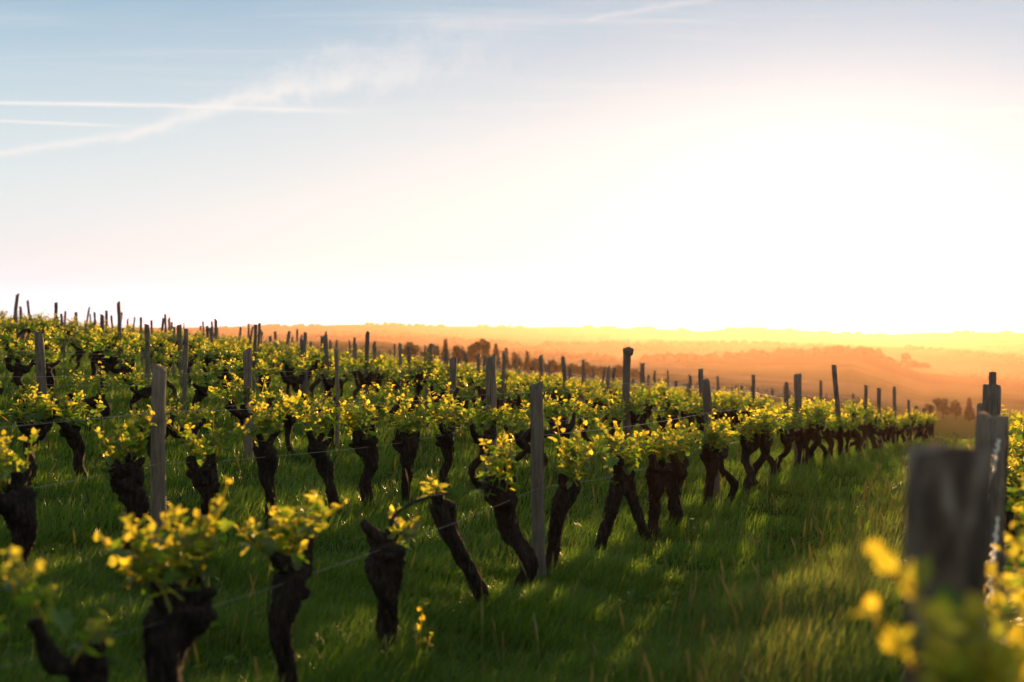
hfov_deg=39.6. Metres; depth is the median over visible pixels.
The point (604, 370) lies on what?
wooden post
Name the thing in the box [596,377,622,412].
grapevine
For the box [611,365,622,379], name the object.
valley tree
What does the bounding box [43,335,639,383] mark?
trellis wire
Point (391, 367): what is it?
grapevine
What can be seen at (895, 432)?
grapevine
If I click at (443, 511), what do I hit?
grapevine
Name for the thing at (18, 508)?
grapevine
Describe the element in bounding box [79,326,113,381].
grapevine
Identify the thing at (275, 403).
trellis wire
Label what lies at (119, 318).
wooden post
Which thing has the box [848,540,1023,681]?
grapevine
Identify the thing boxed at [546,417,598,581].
grapevine
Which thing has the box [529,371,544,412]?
grapevine
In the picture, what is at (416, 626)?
young plant
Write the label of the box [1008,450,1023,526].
grapevine
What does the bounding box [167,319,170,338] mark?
wooden post
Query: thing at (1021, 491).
grapevine
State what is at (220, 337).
trellis wire
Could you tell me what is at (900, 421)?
grapevine
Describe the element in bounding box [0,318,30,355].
grapevine
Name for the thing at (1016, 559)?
grapevine
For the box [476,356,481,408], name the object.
wooden stake
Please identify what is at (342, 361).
grapevine
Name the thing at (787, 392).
wooden post
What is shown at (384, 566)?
grapevine
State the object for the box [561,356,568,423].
wooden post
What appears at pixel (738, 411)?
grapevine
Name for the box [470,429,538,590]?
grapevine
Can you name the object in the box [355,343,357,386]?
wooden post
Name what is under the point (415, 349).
valley tree
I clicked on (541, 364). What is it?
wooden post
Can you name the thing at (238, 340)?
trellis wire
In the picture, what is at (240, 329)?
wooden post
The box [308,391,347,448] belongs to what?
grapevine
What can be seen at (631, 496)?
grapevine
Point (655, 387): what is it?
grapevine
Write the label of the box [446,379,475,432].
grapevine
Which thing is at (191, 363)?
grapevine
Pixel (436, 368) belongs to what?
grapevine
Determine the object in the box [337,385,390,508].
grapevine
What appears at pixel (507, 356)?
pointed tree
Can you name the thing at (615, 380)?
field wire
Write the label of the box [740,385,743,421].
wooden post
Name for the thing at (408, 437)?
grapevine
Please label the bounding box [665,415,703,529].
grapevine
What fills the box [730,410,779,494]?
grapevine
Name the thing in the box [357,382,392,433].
grapevine
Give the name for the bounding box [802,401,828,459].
grapevine
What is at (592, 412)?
grapevine
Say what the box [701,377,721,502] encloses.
wooden post
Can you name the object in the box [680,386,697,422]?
grapevine
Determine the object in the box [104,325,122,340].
grapevine
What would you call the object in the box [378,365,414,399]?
grapevine
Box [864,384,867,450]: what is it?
wooden post
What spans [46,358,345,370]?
trellis wire
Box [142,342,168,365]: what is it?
grapevine
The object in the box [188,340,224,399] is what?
grapevine
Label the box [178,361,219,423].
grapevine
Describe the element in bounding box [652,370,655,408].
wooden post
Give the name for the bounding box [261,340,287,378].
grapevine
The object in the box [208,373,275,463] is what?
grapevine
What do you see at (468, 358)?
valley tree
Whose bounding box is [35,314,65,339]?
grapevine
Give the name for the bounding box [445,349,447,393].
wooden post
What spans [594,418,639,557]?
grapevine
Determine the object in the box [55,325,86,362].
grapevine
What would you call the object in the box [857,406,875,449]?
grapevine
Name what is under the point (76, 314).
wooden post
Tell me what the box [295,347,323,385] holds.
grapevine
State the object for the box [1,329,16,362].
grapevine
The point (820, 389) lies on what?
wooden post
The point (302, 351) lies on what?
trellis wire
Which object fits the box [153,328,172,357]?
grapevine
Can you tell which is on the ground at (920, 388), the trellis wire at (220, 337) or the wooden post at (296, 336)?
the wooden post at (296, 336)
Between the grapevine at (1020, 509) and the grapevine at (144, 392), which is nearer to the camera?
the grapevine at (1020, 509)
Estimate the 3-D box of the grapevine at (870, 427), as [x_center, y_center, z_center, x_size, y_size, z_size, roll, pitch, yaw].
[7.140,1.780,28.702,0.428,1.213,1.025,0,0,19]
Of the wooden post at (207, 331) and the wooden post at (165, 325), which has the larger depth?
the wooden post at (165, 325)
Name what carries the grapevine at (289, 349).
on the ground at (920, 388)
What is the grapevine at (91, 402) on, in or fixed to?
on the ground at (920, 388)
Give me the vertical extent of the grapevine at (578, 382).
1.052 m
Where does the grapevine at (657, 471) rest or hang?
on the ground at (920, 388)
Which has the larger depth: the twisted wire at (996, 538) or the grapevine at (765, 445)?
the grapevine at (765, 445)
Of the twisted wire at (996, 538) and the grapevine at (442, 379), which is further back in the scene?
the grapevine at (442, 379)
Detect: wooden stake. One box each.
[60,313,65,363]
[110,315,114,355]
[140,317,144,368]
[172,326,175,377]
[181,329,188,426]
[249,326,253,345]
[252,324,256,391]
[256,323,260,387]
[258,329,261,376]
[334,348,339,448]
[362,331,369,411]
[407,346,411,396]
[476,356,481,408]
[483,355,484,373]
[501,356,505,420]
[518,358,519,381]
[547,360,549,399]
[581,359,584,403]
[592,366,598,407]
[667,369,668,386]
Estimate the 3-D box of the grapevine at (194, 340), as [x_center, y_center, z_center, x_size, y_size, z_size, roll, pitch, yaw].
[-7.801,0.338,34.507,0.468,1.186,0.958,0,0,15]
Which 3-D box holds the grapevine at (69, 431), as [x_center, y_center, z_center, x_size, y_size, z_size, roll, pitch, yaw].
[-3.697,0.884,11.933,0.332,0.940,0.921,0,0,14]
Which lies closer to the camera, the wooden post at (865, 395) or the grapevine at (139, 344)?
the grapevine at (139, 344)
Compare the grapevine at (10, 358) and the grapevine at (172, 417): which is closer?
the grapevine at (172, 417)
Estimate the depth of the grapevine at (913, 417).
39.49 m
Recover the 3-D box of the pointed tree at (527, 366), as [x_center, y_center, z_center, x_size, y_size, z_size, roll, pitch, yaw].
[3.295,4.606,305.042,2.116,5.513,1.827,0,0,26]
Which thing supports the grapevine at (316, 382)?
on the ground at (920, 388)
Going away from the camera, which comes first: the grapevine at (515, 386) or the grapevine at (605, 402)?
the grapevine at (605, 402)
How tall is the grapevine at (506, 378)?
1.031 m
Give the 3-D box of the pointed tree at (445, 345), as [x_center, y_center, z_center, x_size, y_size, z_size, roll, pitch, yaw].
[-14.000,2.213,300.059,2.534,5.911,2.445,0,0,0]
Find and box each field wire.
[440,360,843,397]
[441,360,697,385]
[598,381,789,395]
[692,386,858,400]
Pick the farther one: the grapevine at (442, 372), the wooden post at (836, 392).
the grapevine at (442, 372)
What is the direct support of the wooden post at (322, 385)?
on the ground at (920, 388)
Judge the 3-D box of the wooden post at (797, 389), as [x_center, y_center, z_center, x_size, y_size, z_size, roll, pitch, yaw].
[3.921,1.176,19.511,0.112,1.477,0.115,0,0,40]
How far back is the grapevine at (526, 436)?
16.20 m
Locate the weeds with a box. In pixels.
[0,443,880,681]
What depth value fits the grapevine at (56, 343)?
22.48 m
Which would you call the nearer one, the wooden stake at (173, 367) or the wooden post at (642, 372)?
the wooden stake at (173, 367)
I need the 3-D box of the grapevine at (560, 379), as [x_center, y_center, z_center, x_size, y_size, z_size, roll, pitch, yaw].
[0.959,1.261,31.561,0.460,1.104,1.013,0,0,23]
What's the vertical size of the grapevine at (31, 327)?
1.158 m
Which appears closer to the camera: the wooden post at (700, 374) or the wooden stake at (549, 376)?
the wooden post at (700, 374)
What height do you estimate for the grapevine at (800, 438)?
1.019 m
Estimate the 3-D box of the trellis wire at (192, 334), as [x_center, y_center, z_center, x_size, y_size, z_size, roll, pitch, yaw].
[-5.922,0.188,39.737,0.242,2.035,36.158,0,0,20]
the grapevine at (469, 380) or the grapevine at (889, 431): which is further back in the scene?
the grapevine at (889, 431)
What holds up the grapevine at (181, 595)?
on the ground at (920, 388)
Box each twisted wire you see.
[987,516,999,629]
[994,439,1000,472]
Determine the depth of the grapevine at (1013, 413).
24.53 m
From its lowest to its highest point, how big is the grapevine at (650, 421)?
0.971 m
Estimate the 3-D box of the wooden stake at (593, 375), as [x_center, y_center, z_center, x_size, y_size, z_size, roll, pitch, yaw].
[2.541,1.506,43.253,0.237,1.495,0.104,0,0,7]
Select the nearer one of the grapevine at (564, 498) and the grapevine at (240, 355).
the grapevine at (564, 498)
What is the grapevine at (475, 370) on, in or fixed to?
on the ground at (920, 388)
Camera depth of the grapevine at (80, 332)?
37.82 m
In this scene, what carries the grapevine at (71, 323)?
on the ground at (920, 388)
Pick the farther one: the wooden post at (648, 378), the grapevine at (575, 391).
the wooden post at (648, 378)
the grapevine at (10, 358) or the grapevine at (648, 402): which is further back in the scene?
the grapevine at (10, 358)
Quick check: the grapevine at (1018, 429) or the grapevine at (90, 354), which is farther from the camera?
the grapevine at (90, 354)
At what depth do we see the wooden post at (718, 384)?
49.38 m
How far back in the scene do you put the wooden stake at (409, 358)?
29.85 m
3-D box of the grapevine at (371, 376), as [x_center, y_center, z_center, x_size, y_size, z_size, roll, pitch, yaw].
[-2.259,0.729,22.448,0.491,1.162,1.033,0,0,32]
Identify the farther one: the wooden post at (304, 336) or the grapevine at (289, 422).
the wooden post at (304, 336)
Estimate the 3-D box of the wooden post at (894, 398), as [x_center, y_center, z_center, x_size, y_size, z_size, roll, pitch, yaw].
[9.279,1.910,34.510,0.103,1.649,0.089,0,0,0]
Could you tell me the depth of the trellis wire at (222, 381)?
17.55 m
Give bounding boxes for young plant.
[402,602,433,661]
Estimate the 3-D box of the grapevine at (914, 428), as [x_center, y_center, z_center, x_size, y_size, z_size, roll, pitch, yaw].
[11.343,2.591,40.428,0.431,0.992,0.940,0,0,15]
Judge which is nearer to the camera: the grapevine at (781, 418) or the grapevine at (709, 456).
the grapevine at (709, 456)
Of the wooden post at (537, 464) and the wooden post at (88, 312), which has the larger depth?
the wooden post at (88, 312)
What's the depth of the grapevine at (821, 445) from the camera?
21.94 m
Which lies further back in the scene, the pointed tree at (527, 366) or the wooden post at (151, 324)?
the pointed tree at (527, 366)
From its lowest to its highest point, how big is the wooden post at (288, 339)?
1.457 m
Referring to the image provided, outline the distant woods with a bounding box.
[18,322,1023,381]
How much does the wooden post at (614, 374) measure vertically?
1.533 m
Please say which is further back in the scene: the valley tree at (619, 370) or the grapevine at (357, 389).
the valley tree at (619, 370)
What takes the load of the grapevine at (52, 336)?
on the ground at (920, 388)
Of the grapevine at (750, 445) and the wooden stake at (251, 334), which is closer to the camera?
the grapevine at (750, 445)
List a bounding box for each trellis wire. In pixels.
[0,313,426,358]
[0,383,843,427]
[0,424,832,668]
[2,313,443,361]
[3,407,726,493]
[4,318,543,372]
[4,351,730,392]
[6,323,588,378]
[7,374,550,389]
[10,391,746,422]
[35,366,784,398]
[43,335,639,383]
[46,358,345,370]
[537,399,918,435]
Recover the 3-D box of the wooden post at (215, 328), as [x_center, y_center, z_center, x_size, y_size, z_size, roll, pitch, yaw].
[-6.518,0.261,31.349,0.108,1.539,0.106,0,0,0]
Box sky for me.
[0,0,1023,333]
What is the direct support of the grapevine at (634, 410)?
on the ground at (920, 388)
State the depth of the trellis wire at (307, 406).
10.39 m
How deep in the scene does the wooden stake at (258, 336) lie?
28.36 m
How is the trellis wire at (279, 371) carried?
attached to the wooden post at (642, 372)
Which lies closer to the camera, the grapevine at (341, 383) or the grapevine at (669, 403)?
the grapevine at (669, 403)
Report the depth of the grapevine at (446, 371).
25.86 m
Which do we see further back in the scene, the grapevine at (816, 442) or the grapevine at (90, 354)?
the grapevine at (90, 354)
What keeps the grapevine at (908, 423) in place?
on the ground at (920, 388)
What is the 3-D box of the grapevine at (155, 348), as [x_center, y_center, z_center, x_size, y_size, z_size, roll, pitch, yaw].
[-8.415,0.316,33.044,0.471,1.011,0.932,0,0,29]
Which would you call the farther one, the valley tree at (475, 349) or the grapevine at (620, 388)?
the valley tree at (475, 349)
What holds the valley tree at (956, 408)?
on the ground at (920, 388)
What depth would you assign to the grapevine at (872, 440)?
29.31 m
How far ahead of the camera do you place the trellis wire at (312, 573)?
6.11 m
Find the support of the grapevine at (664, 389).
on the ground at (920, 388)
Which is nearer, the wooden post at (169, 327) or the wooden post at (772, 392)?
the wooden post at (772, 392)
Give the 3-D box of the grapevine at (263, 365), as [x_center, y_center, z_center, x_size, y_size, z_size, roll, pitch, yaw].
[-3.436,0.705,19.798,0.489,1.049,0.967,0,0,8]
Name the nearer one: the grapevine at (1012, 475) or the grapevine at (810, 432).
the grapevine at (1012, 475)
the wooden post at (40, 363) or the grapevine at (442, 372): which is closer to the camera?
the wooden post at (40, 363)
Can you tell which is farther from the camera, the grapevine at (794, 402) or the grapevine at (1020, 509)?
the grapevine at (794, 402)
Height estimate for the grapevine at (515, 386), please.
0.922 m
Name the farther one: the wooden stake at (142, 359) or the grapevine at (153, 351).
the wooden stake at (142, 359)
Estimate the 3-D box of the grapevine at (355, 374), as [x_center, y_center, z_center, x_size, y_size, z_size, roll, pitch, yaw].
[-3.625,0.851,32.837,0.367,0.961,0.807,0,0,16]
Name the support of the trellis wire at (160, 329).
attached to the wooden post at (162, 326)
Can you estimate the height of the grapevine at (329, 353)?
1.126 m
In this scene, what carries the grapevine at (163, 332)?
on the ground at (920, 388)
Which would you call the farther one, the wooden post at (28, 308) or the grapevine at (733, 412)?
the wooden post at (28, 308)
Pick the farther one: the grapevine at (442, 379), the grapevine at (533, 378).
the grapevine at (533, 378)
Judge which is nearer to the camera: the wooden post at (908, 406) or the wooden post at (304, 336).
the wooden post at (304, 336)
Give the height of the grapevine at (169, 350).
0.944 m
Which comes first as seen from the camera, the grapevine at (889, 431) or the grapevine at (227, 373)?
the grapevine at (227, 373)
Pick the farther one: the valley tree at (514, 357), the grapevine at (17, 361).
the valley tree at (514, 357)
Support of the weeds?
on the ground at (920, 388)
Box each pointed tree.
[440,339,450,361]
[492,343,501,369]
[504,347,510,369]
[522,350,531,372]
[962,397,976,420]
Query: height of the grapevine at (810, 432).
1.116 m
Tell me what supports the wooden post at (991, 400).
on the ground at (920, 388)
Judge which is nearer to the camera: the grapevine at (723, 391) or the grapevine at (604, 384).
the grapevine at (604, 384)
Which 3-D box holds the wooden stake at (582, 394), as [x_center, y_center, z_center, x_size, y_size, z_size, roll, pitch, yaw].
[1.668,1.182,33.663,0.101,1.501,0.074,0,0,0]
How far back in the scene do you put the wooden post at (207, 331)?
35.29 m
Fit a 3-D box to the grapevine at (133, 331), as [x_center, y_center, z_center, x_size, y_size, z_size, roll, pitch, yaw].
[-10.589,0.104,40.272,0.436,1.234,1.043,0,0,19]
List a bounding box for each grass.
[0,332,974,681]
[0,337,1023,681]
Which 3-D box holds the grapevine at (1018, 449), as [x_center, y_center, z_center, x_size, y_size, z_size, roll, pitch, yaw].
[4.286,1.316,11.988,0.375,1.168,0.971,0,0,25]
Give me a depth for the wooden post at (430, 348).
24.79 m
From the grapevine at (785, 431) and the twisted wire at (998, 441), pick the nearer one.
the twisted wire at (998, 441)
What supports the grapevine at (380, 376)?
on the ground at (920, 388)
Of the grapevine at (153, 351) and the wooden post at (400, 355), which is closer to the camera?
the grapevine at (153, 351)
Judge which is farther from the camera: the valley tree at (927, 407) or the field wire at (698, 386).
the valley tree at (927, 407)
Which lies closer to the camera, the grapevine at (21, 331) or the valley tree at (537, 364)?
the grapevine at (21, 331)
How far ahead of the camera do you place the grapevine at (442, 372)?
31.51 m
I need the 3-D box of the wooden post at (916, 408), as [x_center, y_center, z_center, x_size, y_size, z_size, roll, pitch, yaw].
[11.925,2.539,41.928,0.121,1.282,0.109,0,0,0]
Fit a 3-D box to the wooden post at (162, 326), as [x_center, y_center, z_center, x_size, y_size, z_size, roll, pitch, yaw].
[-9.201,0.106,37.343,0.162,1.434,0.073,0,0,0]
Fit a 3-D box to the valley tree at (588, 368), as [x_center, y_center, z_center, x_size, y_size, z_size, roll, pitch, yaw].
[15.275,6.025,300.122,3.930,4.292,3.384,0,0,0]
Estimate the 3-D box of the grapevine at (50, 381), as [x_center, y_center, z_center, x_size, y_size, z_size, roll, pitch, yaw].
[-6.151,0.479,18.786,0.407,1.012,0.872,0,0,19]
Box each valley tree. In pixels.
[402,341,419,356]
[426,343,439,361]
[451,345,464,361]
[466,352,471,363]
[467,338,490,362]
[511,352,523,369]
[530,357,547,371]
[550,359,561,372]
[567,363,578,375]
[575,359,591,374]
[591,365,606,378]
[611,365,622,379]
[630,368,639,378]
[923,403,934,414]
[932,397,952,418]
[951,399,961,419]
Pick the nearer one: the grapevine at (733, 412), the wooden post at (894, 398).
the grapevine at (733, 412)
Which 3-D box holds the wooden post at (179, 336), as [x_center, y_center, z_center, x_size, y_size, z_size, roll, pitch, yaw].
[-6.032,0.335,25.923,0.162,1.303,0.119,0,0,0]
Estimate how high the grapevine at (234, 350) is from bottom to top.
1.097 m
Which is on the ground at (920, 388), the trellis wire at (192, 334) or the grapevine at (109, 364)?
the grapevine at (109, 364)
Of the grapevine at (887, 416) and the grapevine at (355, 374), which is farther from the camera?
the grapevine at (355, 374)
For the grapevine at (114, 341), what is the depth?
27.55 m
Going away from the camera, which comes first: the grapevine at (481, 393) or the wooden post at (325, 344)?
the grapevine at (481, 393)
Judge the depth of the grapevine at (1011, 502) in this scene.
7.41 m
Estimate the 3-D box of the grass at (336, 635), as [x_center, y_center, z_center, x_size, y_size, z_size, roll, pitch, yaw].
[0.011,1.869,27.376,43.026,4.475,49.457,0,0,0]
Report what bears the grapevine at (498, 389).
on the ground at (920, 388)
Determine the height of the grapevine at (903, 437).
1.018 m
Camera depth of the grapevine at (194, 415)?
13.61 m
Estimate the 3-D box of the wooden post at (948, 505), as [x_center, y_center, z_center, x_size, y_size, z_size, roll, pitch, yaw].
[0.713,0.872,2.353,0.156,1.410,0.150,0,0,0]
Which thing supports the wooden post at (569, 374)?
on the ground at (920, 388)
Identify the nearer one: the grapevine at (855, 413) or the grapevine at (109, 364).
the grapevine at (109, 364)
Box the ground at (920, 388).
[0,324,1023,681]
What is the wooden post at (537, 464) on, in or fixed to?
on the ground at (920, 388)
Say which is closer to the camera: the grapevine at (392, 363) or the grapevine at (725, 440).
the grapevine at (725, 440)
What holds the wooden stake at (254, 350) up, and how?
on the ground at (920, 388)
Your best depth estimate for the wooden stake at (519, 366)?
50.35 m
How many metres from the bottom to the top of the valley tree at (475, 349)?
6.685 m
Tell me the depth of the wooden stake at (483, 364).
34.01 m
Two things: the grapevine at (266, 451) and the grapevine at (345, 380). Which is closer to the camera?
the grapevine at (266, 451)
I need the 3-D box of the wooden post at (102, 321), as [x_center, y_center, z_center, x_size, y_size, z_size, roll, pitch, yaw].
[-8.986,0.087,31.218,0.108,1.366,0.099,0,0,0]
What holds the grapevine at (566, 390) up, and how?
on the ground at (920, 388)
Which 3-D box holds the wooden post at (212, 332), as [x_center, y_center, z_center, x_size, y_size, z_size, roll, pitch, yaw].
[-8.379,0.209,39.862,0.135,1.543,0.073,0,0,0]
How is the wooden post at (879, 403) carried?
on the ground at (920, 388)
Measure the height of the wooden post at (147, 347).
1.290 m
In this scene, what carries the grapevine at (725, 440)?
on the ground at (920, 388)
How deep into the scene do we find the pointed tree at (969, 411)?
257.68 m
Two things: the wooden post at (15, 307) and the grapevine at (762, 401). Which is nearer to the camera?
the grapevine at (762, 401)
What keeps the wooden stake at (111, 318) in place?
on the ground at (920, 388)
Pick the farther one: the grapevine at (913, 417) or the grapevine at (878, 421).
the grapevine at (913, 417)
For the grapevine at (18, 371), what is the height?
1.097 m
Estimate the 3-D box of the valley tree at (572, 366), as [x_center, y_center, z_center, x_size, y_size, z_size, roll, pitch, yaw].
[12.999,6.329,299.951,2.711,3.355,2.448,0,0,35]
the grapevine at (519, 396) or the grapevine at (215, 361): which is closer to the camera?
the grapevine at (519, 396)
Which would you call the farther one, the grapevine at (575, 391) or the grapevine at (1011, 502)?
the grapevine at (575, 391)
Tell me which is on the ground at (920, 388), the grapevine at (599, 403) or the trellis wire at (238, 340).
the grapevine at (599, 403)
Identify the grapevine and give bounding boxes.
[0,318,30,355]
[0,330,34,384]
[0,335,54,407]
[0,372,11,394]
[0,384,75,486]
[0,427,40,577]
[0,545,123,681]
[1,317,21,343]
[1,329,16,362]
[11,381,58,445]
[18,315,48,333]
[18,340,73,403]
[21,313,48,348]
[26,326,68,378]
[26,390,105,481]
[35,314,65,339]
[38,325,63,365]
[52,316,79,353]
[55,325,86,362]
[66,333,90,368]
[67,361,122,436]
[74,328,91,348]
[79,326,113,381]
[80,332,139,394]
[82,328,100,360]
[90,327,123,370]
[93,476,234,681]
[95,403,156,554]
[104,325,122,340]
[106,327,143,367]
[110,343,142,390]
[116,363,169,429]
[117,335,144,383]
[124,398,188,472]
[128,323,144,358]
[130,329,175,372]
[136,335,165,368]
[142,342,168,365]
[150,347,182,395]
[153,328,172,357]
[158,329,183,372]
[162,339,188,368]
[166,401,218,460]
[166,411,251,535]
[169,340,209,385]
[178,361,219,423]
[182,331,203,370]
[188,330,205,367]
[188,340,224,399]
[196,338,231,385]
[204,353,242,421]
[206,338,241,376]
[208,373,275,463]
[224,344,255,382]
[227,343,260,387]
[234,490,347,681]
[239,336,252,351]
[239,390,300,531]
[249,346,284,391]
[252,355,282,414]
[259,389,319,458]
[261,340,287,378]
[271,343,299,374]
[274,351,300,397]
[279,347,311,413]
[280,394,347,519]
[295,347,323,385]
[308,344,332,398]
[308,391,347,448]
[311,348,332,359]
[312,357,351,406]
[331,369,352,396]
[332,359,349,389]
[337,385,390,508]
[339,354,347,380]
[340,351,388,399]
[347,357,360,387]
[353,356,364,398]
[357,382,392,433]
[360,493,449,664]
[368,361,389,396]
[378,357,395,386]
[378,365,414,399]
[384,390,431,505]
[385,374,418,426]
[388,365,403,382]
[395,354,435,412]
[395,367,415,397]
[416,476,493,608]
[417,352,442,395]
[417,382,468,497]
[420,364,459,436]
[431,361,449,403]
[438,370,459,405]
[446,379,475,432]
[454,398,511,489]
[456,361,471,398]
[459,368,482,406]
[461,367,502,427]
[468,363,482,388]
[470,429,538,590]
[483,380,513,427]
[496,370,512,398]
[496,379,508,397]
[496,409,527,474]
[505,368,516,402]
[505,385,529,429]
[507,377,521,412]
[513,398,560,466]
[517,373,555,398]
[520,376,530,403]
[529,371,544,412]
[543,385,550,403]
[543,389,579,458]
[545,372,562,402]
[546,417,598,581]
[548,377,573,417]
[563,382,587,423]
[568,398,600,459]
[570,379,584,409]
[584,378,598,404]
[584,384,596,411]
[584,385,606,427]
[594,389,606,415]
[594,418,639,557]
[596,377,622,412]
[598,389,611,424]
[600,397,626,453]
[603,430,652,543]
[610,387,621,405]
[611,386,632,425]
[616,392,644,447]
[631,383,665,448]
[631,392,641,403]
[633,426,680,540]
[647,388,656,425]
[651,381,666,407]
[652,378,669,420]
[652,401,675,441]
[655,386,687,435]
[657,386,680,423]
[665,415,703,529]
[674,393,690,423]
[679,393,702,439]
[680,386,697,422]
[689,397,704,442]
[690,409,734,512]
[700,389,722,420]
[707,418,740,503]
[712,392,740,420]
[717,386,729,419]
[723,386,746,436]
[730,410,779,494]
[736,400,745,438]
[739,395,757,436]
[739,397,786,488]
[744,393,772,417]
[744,405,782,479]
[770,406,785,437]
[774,404,807,472]
[779,405,793,433]
[784,406,815,467]
[789,395,805,421]
[802,397,826,464]
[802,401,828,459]
[811,397,835,459]
[819,414,837,456]
[824,400,834,428]
[827,412,851,456]
[842,406,864,454]
[842,418,858,454]
[844,398,870,452]
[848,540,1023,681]
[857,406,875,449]
[860,399,877,444]
[863,408,883,449]
[869,414,880,448]
[875,418,890,442]
[876,407,897,437]
[881,415,896,445]
[891,420,903,444]
[896,413,908,441]
[896,414,910,430]
[896,415,903,439]
[896,422,903,443]
[904,422,911,442]
[905,408,919,434]
[910,420,917,442]
[987,562,1023,642]
[988,521,1023,631]
[989,520,1023,601]
[1001,404,1020,425]
[1002,409,1023,419]
[1006,450,1023,560]
[1006,473,1023,527]
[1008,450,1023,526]
[1009,410,1023,434]
[1009,412,1021,426]
[1009,420,1023,441]
[1009,431,1023,527]
[1009,435,1023,453]
[1010,465,1023,512]
[1011,506,1023,523]
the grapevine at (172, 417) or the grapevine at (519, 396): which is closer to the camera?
the grapevine at (172, 417)
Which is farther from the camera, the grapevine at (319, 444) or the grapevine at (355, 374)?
the grapevine at (355, 374)
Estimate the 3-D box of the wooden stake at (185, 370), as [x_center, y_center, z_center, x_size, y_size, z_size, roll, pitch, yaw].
[-4.059,0.546,17.606,0.109,1.405,0.070,0,0,0]
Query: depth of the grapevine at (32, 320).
35.93 m
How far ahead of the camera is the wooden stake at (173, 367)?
29.72 m
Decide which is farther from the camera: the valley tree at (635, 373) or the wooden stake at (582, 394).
the valley tree at (635, 373)
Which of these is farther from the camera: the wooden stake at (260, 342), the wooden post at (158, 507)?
the wooden stake at (260, 342)
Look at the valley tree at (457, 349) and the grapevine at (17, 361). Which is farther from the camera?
the valley tree at (457, 349)
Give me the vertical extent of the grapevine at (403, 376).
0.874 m
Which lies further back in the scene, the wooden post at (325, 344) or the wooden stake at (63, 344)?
the wooden stake at (63, 344)
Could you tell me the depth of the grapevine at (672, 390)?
32.51 m
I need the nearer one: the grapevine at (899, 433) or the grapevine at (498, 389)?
the grapevine at (498, 389)
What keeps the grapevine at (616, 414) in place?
on the ground at (920, 388)
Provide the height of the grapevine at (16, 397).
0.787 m
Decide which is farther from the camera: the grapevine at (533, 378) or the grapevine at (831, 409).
the grapevine at (831, 409)
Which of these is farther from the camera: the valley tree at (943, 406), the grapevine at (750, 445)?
the valley tree at (943, 406)
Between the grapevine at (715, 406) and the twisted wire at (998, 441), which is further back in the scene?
the grapevine at (715, 406)
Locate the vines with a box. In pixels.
[0,309,938,440]
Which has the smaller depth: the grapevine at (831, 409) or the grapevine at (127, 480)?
the grapevine at (127, 480)
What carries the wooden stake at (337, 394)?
on the ground at (920, 388)
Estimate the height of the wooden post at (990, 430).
1.240 m
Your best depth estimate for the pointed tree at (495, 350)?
299.69 m
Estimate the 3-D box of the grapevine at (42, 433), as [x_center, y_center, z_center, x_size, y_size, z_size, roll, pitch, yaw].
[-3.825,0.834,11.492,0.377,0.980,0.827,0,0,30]
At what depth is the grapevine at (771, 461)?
17.56 m
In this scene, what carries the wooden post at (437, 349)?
on the ground at (920, 388)
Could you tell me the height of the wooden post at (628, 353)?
1.636 m
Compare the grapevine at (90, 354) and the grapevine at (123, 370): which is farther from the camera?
the grapevine at (90, 354)
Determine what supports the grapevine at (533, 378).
on the ground at (920, 388)
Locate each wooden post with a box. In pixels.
[12,293,18,327]
[19,306,23,340]
[26,300,30,320]
[34,330,47,444]
[53,302,57,351]
[74,312,78,344]
[84,307,89,332]
[100,314,104,358]
[105,310,107,327]
[117,301,122,373]
[144,324,149,387]
[150,320,153,348]
[150,363,166,546]
[159,318,164,354]
[164,314,166,354]
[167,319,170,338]
[176,324,182,385]
[206,326,208,348]
[211,321,213,346]
[214,318,217,377]
[238,326,241,340]
[243,347,258,463]
[274,331,276,349]
[282,331,290,374]
[296,329,297,346]
[300,338,307,416]
[303,332,306,351]
[320,336,324,390]
[323,334,328,397]
[350,337,355,381]
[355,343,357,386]
[399,343,402,391]
[424,344,432,409]
[436,346,439,361]
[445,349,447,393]
[449,357,456,433]
[464,353,466,393]
[484,354,496,478]
[502,351,506,403]
[530,381,545,583]
[539,355,542,379]
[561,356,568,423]
[568,368,571,383]
[601,367,605,390]
[606,366,609,407]
[612,367,615,398]
[622,347,633,440]
[640,363,644,415]
[647,375,649,388]
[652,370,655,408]
[688,374,691,420]
[698,368,705,437]
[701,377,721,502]
[716,376,719,391]
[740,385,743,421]
[751,374,754,434]
[771,389,773,403]
[784,382,788,433]
[794,373,801,466]
[819,380,821,434]
[832,364,843,454]
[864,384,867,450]
[877,388,882,447]
[893,386,895,444]
[902,440,996,681]
[907,399,909,440]
[915,405,917,441]
[975,412,1008,634]
[977,403,981,411]
[982,371,1000,416]
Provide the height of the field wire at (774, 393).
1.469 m
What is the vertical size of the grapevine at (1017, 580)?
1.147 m
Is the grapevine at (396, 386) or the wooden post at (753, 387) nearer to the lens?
the grapevine at (396, 386)
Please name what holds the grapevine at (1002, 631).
on the ground at (920, 388)
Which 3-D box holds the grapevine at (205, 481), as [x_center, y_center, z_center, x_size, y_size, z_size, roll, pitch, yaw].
[-2.064,1.007,9.525,0.351,1.066,0.579,0,0,34]
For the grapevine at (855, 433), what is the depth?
25.52 m
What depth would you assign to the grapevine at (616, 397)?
27.86 m
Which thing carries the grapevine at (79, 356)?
on the ground at (920, 388)
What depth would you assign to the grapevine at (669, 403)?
22.35 m
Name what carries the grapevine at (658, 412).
on the ground at (920, 388)
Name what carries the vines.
on the ground at (920, 388)
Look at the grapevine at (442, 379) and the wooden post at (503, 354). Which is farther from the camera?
the wooden post at (503, 354)
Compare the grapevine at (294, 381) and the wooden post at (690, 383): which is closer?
the grapevine at (294, 381)
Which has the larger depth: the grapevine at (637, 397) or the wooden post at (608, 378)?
the wooden post at (608, 378)

